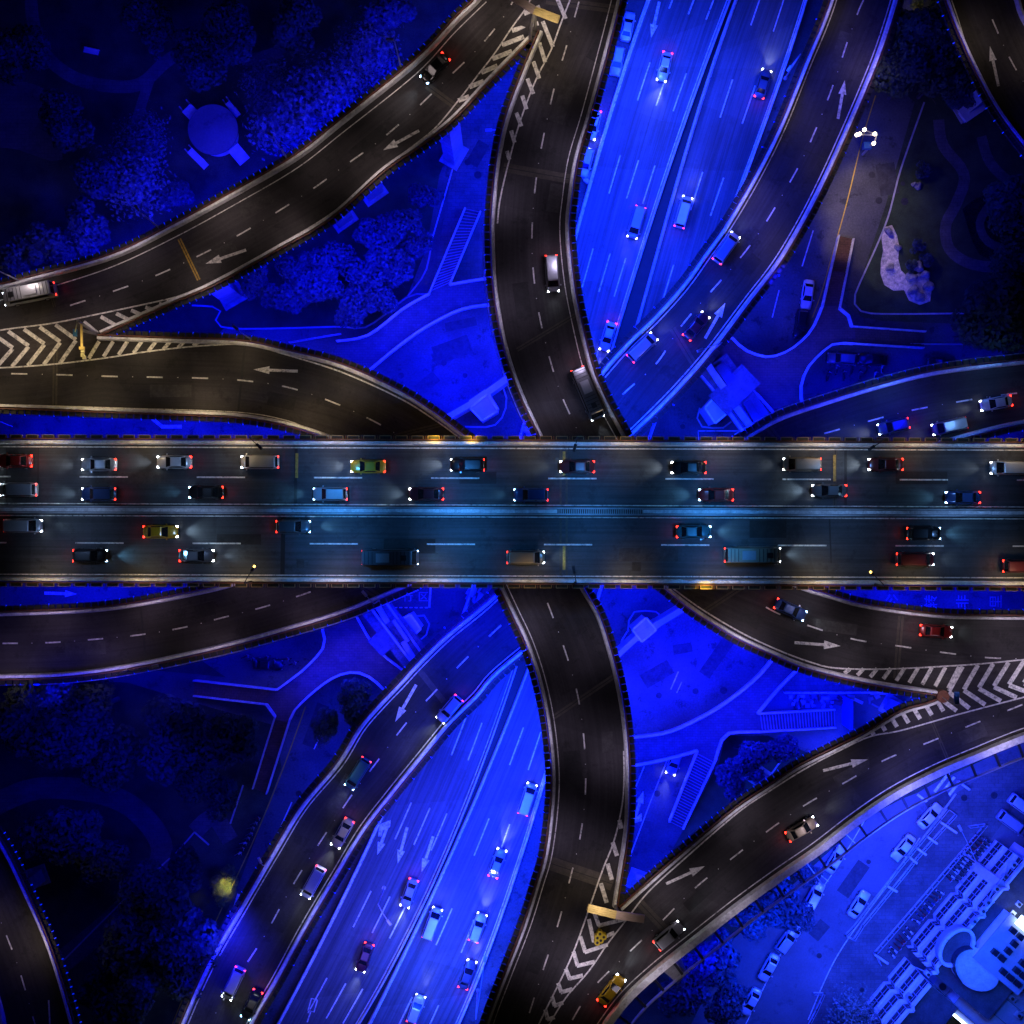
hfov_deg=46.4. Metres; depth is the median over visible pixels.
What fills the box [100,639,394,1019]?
park road
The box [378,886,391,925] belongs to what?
lamp post
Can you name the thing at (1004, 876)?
roof vent
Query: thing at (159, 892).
tree
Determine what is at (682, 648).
asphalt patch
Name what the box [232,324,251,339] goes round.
lamp post
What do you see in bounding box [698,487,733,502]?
car
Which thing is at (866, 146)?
floodlight mast
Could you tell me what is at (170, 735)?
tree
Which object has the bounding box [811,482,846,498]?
car
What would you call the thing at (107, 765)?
tree
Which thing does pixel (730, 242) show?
car
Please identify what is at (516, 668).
concrete barrier
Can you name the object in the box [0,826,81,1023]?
elevated road
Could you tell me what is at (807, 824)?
car
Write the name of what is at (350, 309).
tree
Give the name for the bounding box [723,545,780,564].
minibus
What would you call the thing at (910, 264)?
shrub
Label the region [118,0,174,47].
tree
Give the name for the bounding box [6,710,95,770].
tree
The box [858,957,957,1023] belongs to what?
ribbed building
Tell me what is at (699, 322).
car
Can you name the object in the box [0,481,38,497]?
car
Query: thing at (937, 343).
park fence
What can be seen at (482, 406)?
pier head
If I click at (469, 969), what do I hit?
car
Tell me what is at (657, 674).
asphalt patch
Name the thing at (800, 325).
car
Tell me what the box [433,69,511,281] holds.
pavement
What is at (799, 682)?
pale pavement
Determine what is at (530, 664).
concrete barrier
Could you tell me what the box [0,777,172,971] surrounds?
park path
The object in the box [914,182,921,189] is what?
boulder
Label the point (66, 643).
elevated road
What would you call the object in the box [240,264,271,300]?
tree
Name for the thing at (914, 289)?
boulder
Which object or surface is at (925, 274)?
boulder
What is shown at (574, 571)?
lamp post
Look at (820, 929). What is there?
asphalt patch
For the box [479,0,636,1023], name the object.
elevated road
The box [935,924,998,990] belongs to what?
round hall
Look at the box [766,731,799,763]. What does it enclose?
tree
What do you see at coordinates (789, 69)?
lamp post
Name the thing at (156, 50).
shrub
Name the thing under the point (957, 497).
car
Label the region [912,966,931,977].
roof vent
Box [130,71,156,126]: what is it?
park path
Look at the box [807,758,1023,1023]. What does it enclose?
pavement
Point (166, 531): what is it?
car
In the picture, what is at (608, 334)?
car
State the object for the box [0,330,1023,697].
elevated road
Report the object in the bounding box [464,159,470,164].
manhole
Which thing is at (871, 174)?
manhole
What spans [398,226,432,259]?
tree
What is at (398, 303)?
kerb
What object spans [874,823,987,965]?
rack fence
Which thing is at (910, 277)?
boulder
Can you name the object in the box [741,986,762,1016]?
car
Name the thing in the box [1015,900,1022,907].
roof vent
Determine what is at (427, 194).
tree
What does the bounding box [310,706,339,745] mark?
tree
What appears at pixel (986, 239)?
park path
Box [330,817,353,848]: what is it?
car
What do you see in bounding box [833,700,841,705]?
material stack
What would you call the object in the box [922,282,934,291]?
boulder
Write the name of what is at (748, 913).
tree
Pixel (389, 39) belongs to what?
lamp post
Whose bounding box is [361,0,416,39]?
tree
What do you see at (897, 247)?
boulder
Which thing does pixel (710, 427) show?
kerb
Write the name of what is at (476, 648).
elevated road
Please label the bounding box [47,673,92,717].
tree
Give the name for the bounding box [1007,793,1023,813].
car
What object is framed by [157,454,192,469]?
car
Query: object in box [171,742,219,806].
tree
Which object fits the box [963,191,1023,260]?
pond
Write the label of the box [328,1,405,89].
tree
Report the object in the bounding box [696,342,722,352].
lamp post
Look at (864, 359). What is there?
car
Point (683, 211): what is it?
car
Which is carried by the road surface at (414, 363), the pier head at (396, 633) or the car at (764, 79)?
the pier head at (396, 633)
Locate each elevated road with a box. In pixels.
[0,0,549,350]
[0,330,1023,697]
[0,353,1023,685]
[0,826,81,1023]
[174,0,903,1023]
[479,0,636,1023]
[547,681,1023,1023]
[937,0,1023,158]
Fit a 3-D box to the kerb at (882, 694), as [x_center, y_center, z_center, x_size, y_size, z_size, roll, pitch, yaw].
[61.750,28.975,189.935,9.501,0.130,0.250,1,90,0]
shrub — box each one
[147,43,163,60]
[208,875,237,899]
[211,889,229,907]
[221,864,234,876]
[905,259,917,273]
[909,238,926,253]
[910,0,923,11]
[915,160,932,179]
[918,253,933,266]
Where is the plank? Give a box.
[852,698,862,703]
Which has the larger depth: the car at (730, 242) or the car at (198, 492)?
the car at (730, 242)
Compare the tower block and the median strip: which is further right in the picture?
the tower block
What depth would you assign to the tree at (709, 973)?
179.81 m
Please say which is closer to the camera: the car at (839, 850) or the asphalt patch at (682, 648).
the car at (839, 850)
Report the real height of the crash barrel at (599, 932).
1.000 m
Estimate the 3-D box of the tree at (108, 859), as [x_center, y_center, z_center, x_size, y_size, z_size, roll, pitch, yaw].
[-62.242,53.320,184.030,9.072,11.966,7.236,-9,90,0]
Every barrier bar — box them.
[873,952,888,964]
[940,821,957,833]
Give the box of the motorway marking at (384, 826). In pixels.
[230,0,803,1023]
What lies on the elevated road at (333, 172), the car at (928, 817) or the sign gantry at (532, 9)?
the sign gantry at (532, 9)
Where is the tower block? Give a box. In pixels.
[972,909,1023,994]
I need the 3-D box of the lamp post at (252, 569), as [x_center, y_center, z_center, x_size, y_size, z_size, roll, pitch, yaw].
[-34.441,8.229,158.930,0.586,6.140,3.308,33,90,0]
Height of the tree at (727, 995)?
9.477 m
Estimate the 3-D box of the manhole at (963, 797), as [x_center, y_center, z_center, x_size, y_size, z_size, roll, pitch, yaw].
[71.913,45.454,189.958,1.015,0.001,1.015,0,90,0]
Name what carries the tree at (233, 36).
on the ground at (36, 189)
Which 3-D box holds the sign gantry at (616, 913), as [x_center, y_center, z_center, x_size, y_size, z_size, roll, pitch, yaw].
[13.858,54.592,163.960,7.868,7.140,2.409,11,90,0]
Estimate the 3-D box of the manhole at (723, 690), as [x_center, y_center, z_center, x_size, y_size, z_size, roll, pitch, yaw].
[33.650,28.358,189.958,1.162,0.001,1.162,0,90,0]
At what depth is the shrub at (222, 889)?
187.31 m
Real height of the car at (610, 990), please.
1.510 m
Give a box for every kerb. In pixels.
[63,832,193,960]
[192,293,426,329]
[194,832,208,844]
[230,785,243,823]
[407,251,430,295]
[417,615,429,639]
[465,388,506,427]
[627,610,659,631]
[697,408,730,428]
[785,693,852,693]
[854,102,970,314]
[870,693,911,694]
[921,793,955,839]
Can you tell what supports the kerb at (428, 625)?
on the road surface at (414, 363)
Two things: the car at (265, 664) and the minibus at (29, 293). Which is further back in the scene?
the car at (265, 664)
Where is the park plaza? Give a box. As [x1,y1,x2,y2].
[0,72,61,160]
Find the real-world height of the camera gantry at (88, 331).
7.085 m
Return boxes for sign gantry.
[510,0,559,39]
[587,904,644,922]
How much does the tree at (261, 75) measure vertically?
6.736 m
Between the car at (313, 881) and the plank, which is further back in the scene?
the plank
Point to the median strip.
(637, 294)
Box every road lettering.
[419,592,427,600]
[924,595,936,607]
[956,595,968,607]
[990,595,1001,607]
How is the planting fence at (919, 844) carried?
on the ground at (36, 189)
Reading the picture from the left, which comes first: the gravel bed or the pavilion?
the pavilion
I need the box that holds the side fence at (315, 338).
[289,333,341,342]
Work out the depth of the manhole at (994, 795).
189.96 m
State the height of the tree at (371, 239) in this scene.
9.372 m
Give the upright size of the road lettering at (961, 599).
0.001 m
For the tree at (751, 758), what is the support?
on the garden lawn at (713, 801)
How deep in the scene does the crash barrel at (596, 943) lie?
166.52 m
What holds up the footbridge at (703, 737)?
on the road surface at (414, 363)
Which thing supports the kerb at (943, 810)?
on the pavement at (856, 960)
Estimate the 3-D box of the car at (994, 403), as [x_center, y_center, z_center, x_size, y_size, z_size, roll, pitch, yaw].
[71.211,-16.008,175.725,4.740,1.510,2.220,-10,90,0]
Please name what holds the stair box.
on the lot surface
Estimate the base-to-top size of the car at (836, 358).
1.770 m
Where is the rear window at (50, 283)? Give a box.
[49,281,54,293]
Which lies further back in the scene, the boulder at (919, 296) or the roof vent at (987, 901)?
the boulder at (919, 296)
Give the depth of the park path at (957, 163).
189.97 m
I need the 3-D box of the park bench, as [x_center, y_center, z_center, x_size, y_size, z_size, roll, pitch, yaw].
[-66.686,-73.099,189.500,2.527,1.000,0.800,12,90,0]
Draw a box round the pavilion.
[179,96,249,168]
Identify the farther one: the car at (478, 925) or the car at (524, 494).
the car at (478, 925)
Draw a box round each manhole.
[441,360,446,365]
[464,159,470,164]
[474,171,480,178]
[720,687,726,693]
[869,172,874,177]
[875,197,881,203]
[901,198,907,204]
[961,795,966,800]
[991,792,997,798]
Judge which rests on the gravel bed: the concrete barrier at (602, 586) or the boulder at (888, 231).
the boulder at (888, 231)
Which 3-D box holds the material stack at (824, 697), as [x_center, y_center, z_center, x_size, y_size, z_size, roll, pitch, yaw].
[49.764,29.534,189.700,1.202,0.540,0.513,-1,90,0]
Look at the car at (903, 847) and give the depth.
189.01 m
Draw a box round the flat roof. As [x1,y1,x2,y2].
[1009,842,1023,858]
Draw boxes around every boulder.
[884,227,891,235]
[885,264,893,270]
[894,244,901,250]
[905,272,917,281]
[907,284,918,294]
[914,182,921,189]
[914,261,923,272]
[915,291,924,301]
[919,270,929,278]
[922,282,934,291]
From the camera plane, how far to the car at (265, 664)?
188.99 m
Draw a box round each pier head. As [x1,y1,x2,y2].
[362,596,425,667]
[448,376,509,422]
[617,605,682,656]
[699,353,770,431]
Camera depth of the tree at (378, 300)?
182.73 m
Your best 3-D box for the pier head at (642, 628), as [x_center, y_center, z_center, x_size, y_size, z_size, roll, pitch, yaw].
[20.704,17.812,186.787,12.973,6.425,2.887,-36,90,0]
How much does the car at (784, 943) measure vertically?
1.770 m
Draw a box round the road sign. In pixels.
[935,689,958,703]
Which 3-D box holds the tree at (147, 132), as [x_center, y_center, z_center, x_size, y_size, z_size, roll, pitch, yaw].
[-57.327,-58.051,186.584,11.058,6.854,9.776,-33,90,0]
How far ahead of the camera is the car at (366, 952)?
189.00 m
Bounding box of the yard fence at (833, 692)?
[783,692,904,693]
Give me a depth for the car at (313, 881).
178.53 m
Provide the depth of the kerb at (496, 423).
189.87 m
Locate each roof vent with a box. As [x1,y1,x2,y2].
[899,988,912,999]
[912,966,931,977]
[969,910,987,924]
[978,902,994,914]
[982,889,993,906]
[991,877,1002,892]
[1001,861,1009,879]
[1006,859,1017,874]
[1008,994,1016,1001]
[1014,1010,1023,1019]
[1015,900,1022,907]
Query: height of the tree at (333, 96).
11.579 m
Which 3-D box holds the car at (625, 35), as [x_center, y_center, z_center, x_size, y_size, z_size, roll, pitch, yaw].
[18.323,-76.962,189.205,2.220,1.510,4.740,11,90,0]
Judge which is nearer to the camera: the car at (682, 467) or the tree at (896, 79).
the car at (682, 467)
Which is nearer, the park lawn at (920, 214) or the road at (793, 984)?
the park lawn at (920, 214)
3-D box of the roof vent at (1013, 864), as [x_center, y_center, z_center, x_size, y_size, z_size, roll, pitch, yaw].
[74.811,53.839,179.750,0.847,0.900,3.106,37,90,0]
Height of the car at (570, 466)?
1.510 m
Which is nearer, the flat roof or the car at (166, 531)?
the car at (166, 531)
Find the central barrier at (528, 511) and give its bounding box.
[0,506,1023,516]
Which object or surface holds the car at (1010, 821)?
on the pavement at (856, 960)
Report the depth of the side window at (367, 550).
159.65 m
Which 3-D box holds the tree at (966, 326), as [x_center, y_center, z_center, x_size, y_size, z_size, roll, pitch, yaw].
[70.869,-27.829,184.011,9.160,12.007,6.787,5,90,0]
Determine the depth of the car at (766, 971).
189.01 m
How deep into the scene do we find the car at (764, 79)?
189.00 m
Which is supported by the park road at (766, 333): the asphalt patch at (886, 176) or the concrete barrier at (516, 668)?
the asphalt patch at (886, 176)
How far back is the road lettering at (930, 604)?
189.97 m
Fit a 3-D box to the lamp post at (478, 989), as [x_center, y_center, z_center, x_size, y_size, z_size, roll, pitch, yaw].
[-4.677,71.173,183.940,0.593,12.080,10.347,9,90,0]
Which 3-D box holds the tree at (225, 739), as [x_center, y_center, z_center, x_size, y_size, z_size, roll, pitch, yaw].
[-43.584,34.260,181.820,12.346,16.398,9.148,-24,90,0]
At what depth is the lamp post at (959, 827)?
184.21 m
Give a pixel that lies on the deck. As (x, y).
(817, 552)
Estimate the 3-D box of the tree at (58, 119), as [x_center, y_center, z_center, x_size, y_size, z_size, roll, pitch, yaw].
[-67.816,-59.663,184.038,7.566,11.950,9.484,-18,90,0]
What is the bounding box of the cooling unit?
[922,967,950,993]
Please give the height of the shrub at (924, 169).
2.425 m
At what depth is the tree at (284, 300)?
183.26 m
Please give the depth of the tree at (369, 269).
182.21 m
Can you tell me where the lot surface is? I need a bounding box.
[691,742,1023,1023]
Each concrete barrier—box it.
[276,0,648,1023]
[358,0,730,1023]
[368,0,736,1023]
[458,0,806,1023]
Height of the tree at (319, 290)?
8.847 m
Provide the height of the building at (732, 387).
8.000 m
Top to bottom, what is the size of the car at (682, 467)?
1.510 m
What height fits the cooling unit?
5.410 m
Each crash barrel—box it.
[594,933,599,940]
[594,939,599,945]
[596,929,602,936]
[601,932,606,939]
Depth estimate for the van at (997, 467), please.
160.26 m
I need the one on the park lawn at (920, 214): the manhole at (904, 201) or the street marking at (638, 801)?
the manhole at (904, 201)
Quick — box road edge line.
[172,96,875,1023]
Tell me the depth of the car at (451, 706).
179.12 m
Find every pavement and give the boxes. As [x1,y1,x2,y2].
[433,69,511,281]
[759,688,918,750]
[782,668,913,699]
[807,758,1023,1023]
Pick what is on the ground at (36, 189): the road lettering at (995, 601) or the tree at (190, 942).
the tree at (190, 942)
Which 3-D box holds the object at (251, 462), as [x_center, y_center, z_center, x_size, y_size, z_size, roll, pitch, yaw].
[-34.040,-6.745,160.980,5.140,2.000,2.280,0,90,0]
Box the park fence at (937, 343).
[911,343,962,344]
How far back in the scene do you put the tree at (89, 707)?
176.44 m
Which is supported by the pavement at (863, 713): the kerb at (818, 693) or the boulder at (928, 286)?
the kerb at (818, 693)
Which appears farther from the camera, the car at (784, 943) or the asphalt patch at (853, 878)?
the asphalt patch at (853, 878)
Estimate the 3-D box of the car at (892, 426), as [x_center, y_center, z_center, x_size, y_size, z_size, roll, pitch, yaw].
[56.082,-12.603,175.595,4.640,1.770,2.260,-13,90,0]
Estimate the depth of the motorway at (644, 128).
189.99 m
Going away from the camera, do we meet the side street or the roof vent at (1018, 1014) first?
the roof vent at (1018, 1014)
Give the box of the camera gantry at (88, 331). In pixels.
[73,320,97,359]
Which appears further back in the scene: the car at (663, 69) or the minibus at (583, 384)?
the car at (663, 69)
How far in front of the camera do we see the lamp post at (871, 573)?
156.09 m
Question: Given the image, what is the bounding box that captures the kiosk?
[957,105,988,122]
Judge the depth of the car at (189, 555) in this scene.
160.99 m
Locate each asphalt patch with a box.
[302,703,328,747]
[413,371,439,395]
[431,335,472,364]
[445,317,476,331]
[468,140,488,166]
[634,820,653,852]
[640,660,673,687]
[673,642,692,654]
[699,637,733,677]
[809,919,829,940]
[837,860,869,897]
[875,162,898,195]
[925,791,951,807]
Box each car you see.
[0,453,33,468]
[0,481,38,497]
[3,517,43,533]
[73,547,108,563]
[81,456,116,472]
[82,486,116,501]
[143,524,178,539]
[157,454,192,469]
[179,548,214,563]
[189,484,223,499]
[221,965,245,1000]
[240,988,262,1020]
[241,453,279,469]
[253,658,282,671]
[276,518,310,534]
[300,864,326,899]
[313,486,347,501]
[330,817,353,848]
[344,756,371,789]
[350,458,385,474]
[355,941,373,972]
[400,877,418,908]
[406,993,425,1023]
[409,486,443,501]
[419,52,449,83]
[422,906,442,940]
[436,694,462,723]
[450,456,484,472]
[458,958,476,989]
[468,912,486,942]
[488,847,506,878]
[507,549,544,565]
[514,486,547,502]
[517,782,537,815]
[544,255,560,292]
[559,458,594,474]
[579,148,594,177]
[587,110,601,140]
[597,973,625,1006]
[599,321,616,351]
[609,46,624,76]
[619,11,635,42]
[626,205,645,239]
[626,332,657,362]
[653,920,684,950]
[656,51,672,82]
[665,757,681,775]
[671,459,705,475]
[673,195,693,229]
[676,524,710,539]
[682,311,709,340]
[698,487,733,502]
[712,231,739,264]
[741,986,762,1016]
[754,68,771,99]
[757,952,780,982]
[773,598,807,620]
[774,930,796,954]
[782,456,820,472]
[785,816,818,841]
[792,309,807,339]
[794,912,807,938]
[799,279,814,309]
[803,880,825,910]
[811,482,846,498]
[825,845,845,874]
[826,351,856,365]
[847,889,870,919]
[857,352,887,366]
[867,456,902,472]
[876,417,909,434]
[890,833,916,861]
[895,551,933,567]
[905,525,940,541]
[916,802,943,829]
[919,623,952,639]
[926,357,953,369]
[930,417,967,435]
[944,489,980,505]
[979,395,1012,411]
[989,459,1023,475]
[995,809,1023,836]
[1001,558,1023,572]
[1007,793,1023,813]
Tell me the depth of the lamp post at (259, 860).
174.72 m
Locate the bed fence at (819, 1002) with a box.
[808,992,824,1023]
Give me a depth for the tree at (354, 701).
181.61 m
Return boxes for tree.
[0,23,51,85]
[0,231,34,277]
[0,677,65,756]
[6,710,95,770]
[13,805,104,866]
[20,221,76,265]
[38,88,94,153]
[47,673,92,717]
[54,676,119,758]
[65,195,110,255]
[69,157,117,202]
[73,839,131,886]
[79,723,141,792]
[84,134,179,221]
[89,957,166,1023]
[93,906,167,973]
[106,100,172,168]
[114,858,196,936]
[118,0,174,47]
[134,694,205,786]
[147,917,222,987]
[155,180,194,210]
[156,960,203,1001]
[167,843,203,892]
[167,901,208,932]
[171,26,227,92]
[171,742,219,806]
[180,710,260,769]
[199,0,256,67]
[203,775,241,822]
[232,50,297,106]
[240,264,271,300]
[241,56,332,160]
[260,282,302,314]
[270,0,321,57]
[274,250,316,284]
[275,48,367,132]
[292,267,344,307]
[309,240,356,280]
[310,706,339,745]
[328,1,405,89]
[334,285,367,327]
[337,676,372,726]
[339,249,389,292]
[352,217,399,260]
[360,283,397,313]
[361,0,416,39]
[375,208,422,241]
[376,249,414,288]
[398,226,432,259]
[408,183,444,208]
[656,972,711,1018]
[682,927,741,992]
[704,971,748,1023]
[714,757,746,801]
[728,898,768,942]
[732,738,773,782]
[759,876,804,928]
[765,901,815,932]
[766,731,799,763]
[792,862,822,888]
[821,980,880,1023]
[872,43,935,99]
[888,8,913,54]
[893,3,960,64]
[909,47,969,103]
[941,76,976,109]
[949,305,1005,350]
[962,274,1023,354]
[982,174,1023,246]
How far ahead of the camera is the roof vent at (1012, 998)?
181.10 m
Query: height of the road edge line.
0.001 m
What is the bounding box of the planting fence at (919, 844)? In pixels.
[844,808,957,940]
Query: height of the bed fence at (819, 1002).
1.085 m
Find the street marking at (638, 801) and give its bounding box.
[0,169,960,1023]
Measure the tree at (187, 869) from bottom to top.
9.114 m
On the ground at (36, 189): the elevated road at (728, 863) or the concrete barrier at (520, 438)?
the elevated road at (728, 863)
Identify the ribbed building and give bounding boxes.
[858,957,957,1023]
[907,840,1023,1019]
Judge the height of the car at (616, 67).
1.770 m
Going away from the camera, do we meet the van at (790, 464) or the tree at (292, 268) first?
the van at (790, 464)
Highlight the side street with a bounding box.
[569,0,644,237]
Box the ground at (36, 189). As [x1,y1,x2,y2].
[0,0,1000,1023]
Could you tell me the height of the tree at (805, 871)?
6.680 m
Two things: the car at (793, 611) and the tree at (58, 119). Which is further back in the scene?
the tree at (58, 119)
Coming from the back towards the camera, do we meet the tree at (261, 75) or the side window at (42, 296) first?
the tree at (261, 75)
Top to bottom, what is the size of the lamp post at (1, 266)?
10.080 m
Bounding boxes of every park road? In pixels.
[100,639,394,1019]
[740,87,984,355]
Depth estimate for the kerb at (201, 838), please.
189.87 m
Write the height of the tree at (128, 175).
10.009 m
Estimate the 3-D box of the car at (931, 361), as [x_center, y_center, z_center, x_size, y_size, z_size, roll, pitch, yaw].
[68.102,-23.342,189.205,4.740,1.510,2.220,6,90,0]
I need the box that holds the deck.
[0,434,1023,590]
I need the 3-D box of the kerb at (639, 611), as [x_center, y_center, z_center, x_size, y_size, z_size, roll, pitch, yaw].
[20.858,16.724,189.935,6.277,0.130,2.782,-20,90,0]
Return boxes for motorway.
[280,0,727,1023]
[370,0,804,1023]
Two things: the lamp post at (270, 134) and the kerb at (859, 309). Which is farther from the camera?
the kerb at (859, 309)
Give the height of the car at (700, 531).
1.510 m
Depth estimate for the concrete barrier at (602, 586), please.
189.21 m
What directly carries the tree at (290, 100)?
on the ground at (36, 189)
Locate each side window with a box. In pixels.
[10,295,48,303]
[367,550,407,550]
[573,376,588,413]
[731,547,773,547]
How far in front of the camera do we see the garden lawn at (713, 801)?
189.98 m
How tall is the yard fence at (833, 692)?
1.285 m
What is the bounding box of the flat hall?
[946,989,1023,1023]
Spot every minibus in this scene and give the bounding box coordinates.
[2,280,58,306]
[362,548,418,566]
[570,365,605,420]
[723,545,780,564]
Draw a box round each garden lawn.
[126,140,442,338]
[670,736,806,852]
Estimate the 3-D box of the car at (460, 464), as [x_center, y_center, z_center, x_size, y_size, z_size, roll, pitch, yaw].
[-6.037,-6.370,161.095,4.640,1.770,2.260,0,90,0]
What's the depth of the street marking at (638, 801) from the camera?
189.96 m
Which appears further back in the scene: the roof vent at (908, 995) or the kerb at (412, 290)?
the kerb at (412, 290)
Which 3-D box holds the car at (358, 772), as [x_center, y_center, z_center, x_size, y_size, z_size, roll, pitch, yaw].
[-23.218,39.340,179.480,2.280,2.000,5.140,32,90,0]
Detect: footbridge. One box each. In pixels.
[193,590,403,793]
[332,207,494,374]
[627,656,836,829]
[712,235,925,431]
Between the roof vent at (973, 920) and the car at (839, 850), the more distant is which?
the car at (839, 850)
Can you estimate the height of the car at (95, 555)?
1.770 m
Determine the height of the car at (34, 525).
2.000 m
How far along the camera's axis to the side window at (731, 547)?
160.27 m
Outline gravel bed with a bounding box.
[880,225,930,304]
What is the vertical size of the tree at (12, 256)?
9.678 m
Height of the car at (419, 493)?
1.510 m
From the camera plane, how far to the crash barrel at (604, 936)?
166.52 m
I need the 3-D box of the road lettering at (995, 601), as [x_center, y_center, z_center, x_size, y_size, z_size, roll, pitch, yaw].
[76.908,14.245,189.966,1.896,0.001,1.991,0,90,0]
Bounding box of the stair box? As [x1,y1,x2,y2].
[970,862,1004,887]
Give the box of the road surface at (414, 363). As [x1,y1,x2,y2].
[0,0,1023,1023]
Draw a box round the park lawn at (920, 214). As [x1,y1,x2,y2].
[856,41,1023,312]
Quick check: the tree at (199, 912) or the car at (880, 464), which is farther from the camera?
the tree at (199, 912)
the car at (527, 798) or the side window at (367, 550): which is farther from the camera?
the car at (527, 798)
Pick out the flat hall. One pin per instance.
(965, 1013)
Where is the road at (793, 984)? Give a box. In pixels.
[745,768,980,1023]
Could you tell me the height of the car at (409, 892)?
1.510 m
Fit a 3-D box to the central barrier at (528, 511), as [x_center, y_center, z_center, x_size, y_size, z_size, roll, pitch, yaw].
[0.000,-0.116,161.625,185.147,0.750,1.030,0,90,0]
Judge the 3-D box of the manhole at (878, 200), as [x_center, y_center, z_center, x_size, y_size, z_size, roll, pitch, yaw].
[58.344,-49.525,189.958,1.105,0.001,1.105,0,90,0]
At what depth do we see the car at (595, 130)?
189.04 m
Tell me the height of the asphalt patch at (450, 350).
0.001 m
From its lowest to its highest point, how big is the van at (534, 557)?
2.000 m
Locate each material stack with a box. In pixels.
[821,696,828,699]
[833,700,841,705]
[847,694,854,698]
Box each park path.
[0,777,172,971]
[25,0,282,92]
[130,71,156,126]
[189,810,236,844]
[933,119,1000,271]
[976,204,1019,253]
[977,135,1020,185]
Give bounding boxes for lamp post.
[0,265,19,280]
[116,664,158,674]
[134,204,158,228]
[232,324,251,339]
[244,564,256,583]
[249,437,262,449]
[257,854,270,865]
[267,131,286,157]
[361,590,380,603]
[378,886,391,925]
[386,38,402,66]
[475,955,486,1019]
[572,438,577,451]
[572,565,576,584]
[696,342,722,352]
[783,54,800,79]
[868,438,884,450]
[868,570,884,586]
[958,825,976,862]
[970,360,1017,366]
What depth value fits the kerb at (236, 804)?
189.87 m
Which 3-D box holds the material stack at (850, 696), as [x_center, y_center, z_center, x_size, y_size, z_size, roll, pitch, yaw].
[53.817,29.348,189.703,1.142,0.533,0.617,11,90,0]
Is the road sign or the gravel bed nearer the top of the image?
the gravel bed
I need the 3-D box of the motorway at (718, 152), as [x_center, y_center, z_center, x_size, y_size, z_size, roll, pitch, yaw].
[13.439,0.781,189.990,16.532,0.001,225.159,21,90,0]
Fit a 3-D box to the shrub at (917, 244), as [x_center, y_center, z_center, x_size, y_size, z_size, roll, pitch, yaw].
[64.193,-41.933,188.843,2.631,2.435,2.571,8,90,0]
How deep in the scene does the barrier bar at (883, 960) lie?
189.18 m
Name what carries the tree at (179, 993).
on the ground at (36, 189)
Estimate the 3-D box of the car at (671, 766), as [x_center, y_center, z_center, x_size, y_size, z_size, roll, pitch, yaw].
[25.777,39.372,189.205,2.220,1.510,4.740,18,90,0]
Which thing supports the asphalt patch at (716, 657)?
on the road surface at (414, 363)
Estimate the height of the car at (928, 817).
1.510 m
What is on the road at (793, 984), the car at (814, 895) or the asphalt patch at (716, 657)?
the car at (814, 895)
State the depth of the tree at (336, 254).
182.50 m
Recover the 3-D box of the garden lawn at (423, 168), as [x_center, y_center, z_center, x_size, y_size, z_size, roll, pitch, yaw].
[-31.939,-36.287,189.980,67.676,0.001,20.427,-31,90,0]
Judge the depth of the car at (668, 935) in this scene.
167.01 m
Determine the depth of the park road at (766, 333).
189.99 m
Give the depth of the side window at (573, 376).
165.40 m
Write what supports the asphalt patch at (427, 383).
on the road surface at (414, 363)
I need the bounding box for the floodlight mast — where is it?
[855,128,878,155]
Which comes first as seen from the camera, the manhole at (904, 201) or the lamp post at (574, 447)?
the lamp post at (574, 447)
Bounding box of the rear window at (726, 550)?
[725,549,727,561]
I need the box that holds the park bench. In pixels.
[83,46,99,54]
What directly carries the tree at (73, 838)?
on the ground at (36, 189)
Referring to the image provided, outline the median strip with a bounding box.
[361,0,733,1023]
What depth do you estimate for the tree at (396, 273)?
183.09 m
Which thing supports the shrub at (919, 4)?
on the ground at (36, 189)
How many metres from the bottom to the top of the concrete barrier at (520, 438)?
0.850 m
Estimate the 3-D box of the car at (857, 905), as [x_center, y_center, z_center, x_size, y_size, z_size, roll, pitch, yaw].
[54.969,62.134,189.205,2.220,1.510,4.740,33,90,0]
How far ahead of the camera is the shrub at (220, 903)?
188.33 m
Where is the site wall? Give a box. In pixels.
[842,696,852,729]
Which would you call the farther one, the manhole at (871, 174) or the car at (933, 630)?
the manhole at (871, 174)
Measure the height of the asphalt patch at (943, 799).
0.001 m
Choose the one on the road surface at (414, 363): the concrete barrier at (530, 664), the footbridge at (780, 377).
the footbridge at (780, 377)
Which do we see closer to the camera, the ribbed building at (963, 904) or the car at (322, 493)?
the car at (322, 493)
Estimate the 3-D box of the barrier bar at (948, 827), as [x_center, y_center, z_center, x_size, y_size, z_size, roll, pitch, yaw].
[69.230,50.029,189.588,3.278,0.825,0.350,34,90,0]

